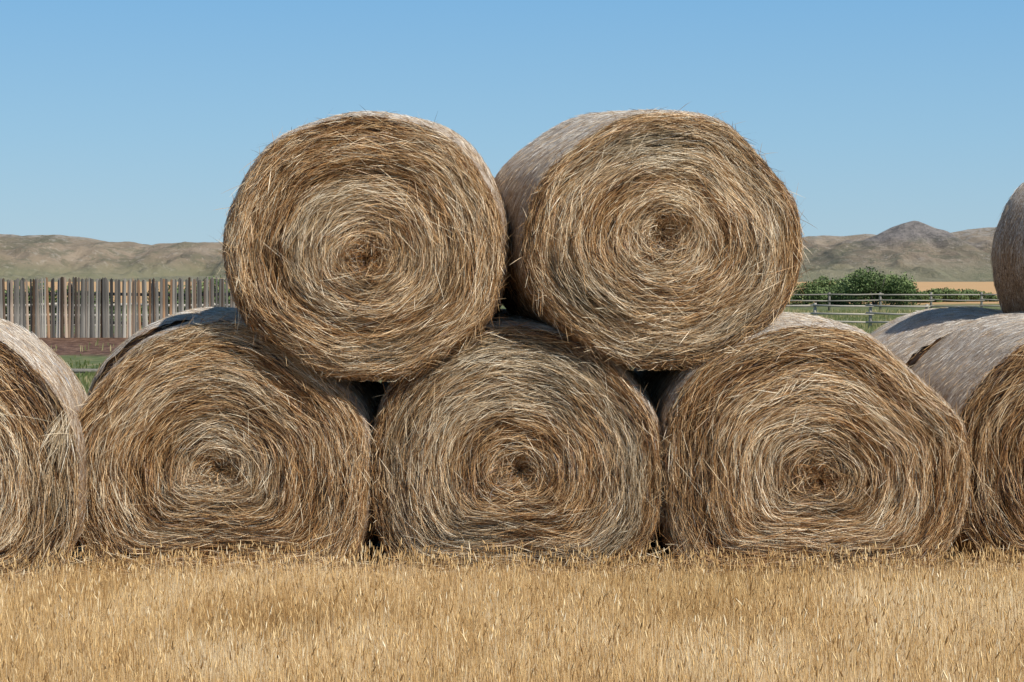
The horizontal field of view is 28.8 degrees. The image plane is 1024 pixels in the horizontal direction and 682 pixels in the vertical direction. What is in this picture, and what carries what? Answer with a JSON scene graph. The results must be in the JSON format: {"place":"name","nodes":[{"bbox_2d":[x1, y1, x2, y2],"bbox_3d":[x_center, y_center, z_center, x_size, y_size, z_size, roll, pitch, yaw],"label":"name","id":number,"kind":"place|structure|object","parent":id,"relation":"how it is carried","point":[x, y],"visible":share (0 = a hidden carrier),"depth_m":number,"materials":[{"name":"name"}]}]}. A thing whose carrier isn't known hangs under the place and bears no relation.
{"place":"outdoors","nodes":[
{"label":"outdoors","id":0,"kind":"place"},
{"bbox_2d":[0,221,996,281],"bbox_3d":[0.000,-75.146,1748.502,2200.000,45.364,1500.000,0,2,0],"label":"hills","id":1,"kind":"structure","parent":0,"point":[918,251],"depth_m":1393.29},
{"bbox_2d":[0,523,1023,681],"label":"dry grass","id":2,"kind":"structure","parent":0,"point":[896,616],"depth_m":9.74,"materials":[{"name":"beige plant"}]},
{"bbox_2d":[0,281,1023,681],"bbox_3d":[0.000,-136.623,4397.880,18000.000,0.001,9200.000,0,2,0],"label":"ground","id":3,"kind":"structure","parent":0,"point":[66,349],"depth_m":55.68,"materials":[{"name":"beige soil"}]},
{"bbox_2d":[5,281,29,313],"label":"shrub","id":4,"kind":"object","parent":3,"relation":"on","point":[13,299],"visible":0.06,"depth_m":83.33,"materials":[{"name":"green plant"}]},
{"bbox_2d":[5,282,74,317],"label":"shrub","id":5,"kind":"object","parent":3,"relation":"on","point":[41,300],"visible":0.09,"depth_m":83.36,"materials":[{"name":"green plant"}]},
{"bbox_2d":[0,318,89,584],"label":"hay bale","id":6,"kind":"object","parent":3,"relation":"on","point":[43,476],"visible":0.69,"depth_m":11.71,"materials":[{"name":"plant"}]},
{"bbox_2d":[29,285,100,321],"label":"shrub","id":7,"kind":"object","parent":3,"relation":"on","point":[67,301],"visible":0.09,"depth_m":83.35,"materials":[{"name":"green plant"}]},
{"bbox_2d":[71,369,97,372],"bbox_3d":[-8.399,0.582,38.562,3.204,0.098,0.127,0,2,-2],"label":"fence rail pole","id":8,"kind":"object","parent":3,"relation":"on","point":[82,370],"depth_m":38.52,"materials":[{"name":"grey wood"}]},
{"bbox_2d":[55,291,131,320],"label":"shrub","id":9,"kind":"object","parent":3,"relation":"on","point":[100,308],"visible":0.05,"depth_m":83.61,"materials":[{"name":"green plant"}]},
{"bbox_2d":[5,303,229,326],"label":"rail fence","id":10,"kind":"object","parent":3,"relation":"on","point":[100,306],"visible":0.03,"depth_m":67.88,"materials":[{"name":"grey wood"}]},
{"bbox_2d":[0,277,236,337],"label":"wooden fence","id":11,"kind":"object","parent":3,"relation":"on","point":[86,323],"visible":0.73,"depth_m":61.98,"materials":[{"name":"grey wood"}]},
{"bbox_2d":[131,284,191,321],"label":"shrub","id":12,"kind":"object","parent":3,"relation":"on","point":[159,301],"visible":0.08,"depth_m":83.58,"materials":[{"name":"green plant"}]},
{"bbox_2d":[87,306,236,397],"bbox_3d":[-2.152,0.579,14.538,1.931,1.713,1.781,0,2,-2],"label":"hay bale","id":13,"kind":"object","parent":3,"relation":"on","point":[134,339],"visible":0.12,"depth_m":13.89,"materials":[{"name":"plant"}]},
{"bbox_2d":[159,282,217,317],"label":"shrub","id":14,"kind":"object","parent":3,"relation":"on","point":[191,298],"visible":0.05,"depth_m":83.48,"materials":[{"name":"green plant"}]},
{"bbox_2d":[184,275,229,308],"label":"shrub","id":15,"kind":"object","parent":3,"relation":"on","point":[214,290],"visible":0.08,"depth_m":83.39,"materials":[{"name":"green plant"}]},
{"bbox_2d":[76,308,385,576],"bbox_3d":[-1.782,0.636,12.879,2.053,1.703,1.803,0,2,2],"label":"hay bale","id":16,"kind":"object","parent":3,"relation":"on","point":[205,433],"visible":0.73,"depth_m":12.15,"materials":[{"name":"plant"}]},
{"bbox_2d":[215,106,517,381],"bbox_3d":[-0.904,-0.621,12.684,1.888,1.723,1.790,0,5,-1],"label":"hay bale","id":17,"kind":"object","parent":16,"relation":"on","point":[369,245],"visible":0.98,"depth_m":11.96,"materials":[{"name":"plant"}]},
{"bbox_2d":[381,308,508,388],"bbox_3d":[-0.049,0.599,14.542,2.049,1.667,1.776,0,2,-1],"label":"hay bale","id":18,"kind":"object","parent":3,"relation":"on","point":[385,382],"depth_m":14.42,"materials":[{"name":"plant"}]},
{"bbox_2d":[51,308,916,394],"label":"green weeds","id":19,"kind":"object","parent":3,"relation":"on","point":[86,376],"visible":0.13,"depth_m":85.56,"materials":[{"name":"green plant"}]},
{"bbox_2d":[0,535,1023,595],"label":"loose straw","id":20,"kind":"object","parent":3,"relation":"on","point":[683,564],"visible":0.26,"depth_m":12.12,"materials":[{"name":"beige plant"}]},
{"bbox_2d":[368,312,669,576],"bbox_3d":[0.050,0.638,12.871,1.975,1.695,1.816,0,2,2],"label":"hay bale","id":21,"kind":"object","parent":3,"relation":"on","point":[510,429],"visible":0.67,"depth_m":12.16,"materials":[{"name":"plant"}]},
{"bbox_2d":[495,102,815,370],"bbox_3d":[0.811,-0.665,12.770,1.928,1.678,1.800,0,4,-10],"label":"hay bale","id":22,"kind":"object","parent":21,"relation":"on","point":[655,239],"visible":0.91,"depth_m":12.07,"materials":[{"name":"plant"}]},
{"bbox_2d":[633,367,651,381],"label":"hay bale","id":23,"kind":"object","parent":3,"relation":"on","point":[643,374],"depth_m":14.48,"materials":[{"name":"plant"}]},
{"bbox_2d":[788,281,833,304],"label":"shrub","id":24,"kind":"object","parent":3,"relation":"on","point":[809,288],"visible":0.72,"depth_m":137.30,"materials":[{"name":"green plant"}]},
{"bbox_2d":[644,311,979,577],"bbox_3d":[1.849,0.648,12.889,2.110,1.676,1.784,0,2,-2],"label":"hay bale","id":25,"kind":"object","parent":3,"relation":"on","point":[795,432],"visible":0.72,"depth_m":12.16,"materials":[{"name":"plant"}]},
{"bbox_2d":[808,275,839,303],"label":"shrub","id":26,"kind":"object","parent":3,"relation":"on","point":[821,283],"visible":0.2,"depth_m":145.07,"materials":[{"name":"green plant"}]},
{"bbox_2d":[822,272,886,303],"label":"shrub","id":27,"kind":"object","parent":3,"relation":"on","point":[835,286],"visible":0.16,"depth_m":139.74,"materials":[{"name":"green plant"}]},
{"bbox_2d":[786,303,929,327],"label":"rail fence","id":28,"kind":"object","parent":3,"relation":"on","point":[870,313],"visible":0.57,"depth_m":74.68,"materials":[{"name":"grey wood"}]},
{"bbox_2d":[827,265,921,304],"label":"shrub","id":29,"kind":"object","parent":3,"relation":"on","point":[866,283],"visible":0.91,"depth_m":136.24,"materials":[{"name":"green plant"}]},
{"bbox_2d":[790,292,999,310],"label":"rail fence","id":30,"kind":"object","parent":3,"relation":"on","point":[880,299],"visible":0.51,"depth_m":113.63,"materials":[{"name":"grey wood"}]},
{"bbox_2d":[881,275,918,303],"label":"shrub","id":31,"kind":"object","parent":3,"relation":"on","point":[903,296],"visible":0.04,"depth_m":143.40,"materials":[{"name":"green plant"}]},
{"bbox_2d":[888,287,929,302],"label":"shrub","id":32,"kind":"object","parent":3,"relation":"on","point":[924,297],"visible":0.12,"depth_m":149.61,"materials":[{"name":"green plant"}]},
{"bbox_2d":[911,291,942,301],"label":"shrub","id":33,"kind":"object","parent":3,"relation":"on","point":[936,297],"visible":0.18,"depth_m":153.39,"materials":[{"name":"green plant"}]},
{"bbox_2d":[868,306,1002,369],"bbox_3d":[3.447,0.591,14.732,2.027,1.691,1.770,0,2,-5],"label":"hay bale","id":34,"kind":"object","parent":3,"relation":"on","point":[910,339],"visible":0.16,"depth_m":14.55,"materials":[{"name":"plant"}]},
{"bbox_2d":[921,287,968,301],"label":"shrub","id":35,"kind":"object","parent":3,"relation":"on","point":[946,291],"visible":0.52,"depth_m":155.10,"materials":[{"name":"green plant"}]},
{"bbox_2d":[911,310,1023,568],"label":"hay bale","id":36,"kind":"object","parent":3,"relation":"on","point":[977,365],"visible":0.56,"depth_m":12.46,"materials":[{"name":"plant"}]},
{"bbox_2d":[957,288,988,301],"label":"shrub","id":37,"kind":"object","parent":3,"relation":"on","point":[969,291],"visible":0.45,"depth_m":157.71,"materials":[{"name":"green plant"}]},
{"bbox_2d":[967,291,997,301],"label":"shrub","id":38,"kind":"object","parent":3,"relation":"on","point":[988,297],"visible":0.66,"depth_m":157.41,"materials":[{"name":"green plant"}]},
{"bbox_2d":[0,0,1023,244],"label":"sky","id":39,"kind":"structure","parent":0,"point":[121,120],"materials":[{"name":"blue"}]},
{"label":"hay bale","id":40,"kind":"object","parent":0,"visible":0},
{"bbox_2d":[990,183,1023,313],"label":"hay bale","id":41,"kind":"object","parent":40,"relation":"on","point":[1007,257],"visible":0.87,"depth_m":14.17,"materials":[{"name":"plant"}]}
]}

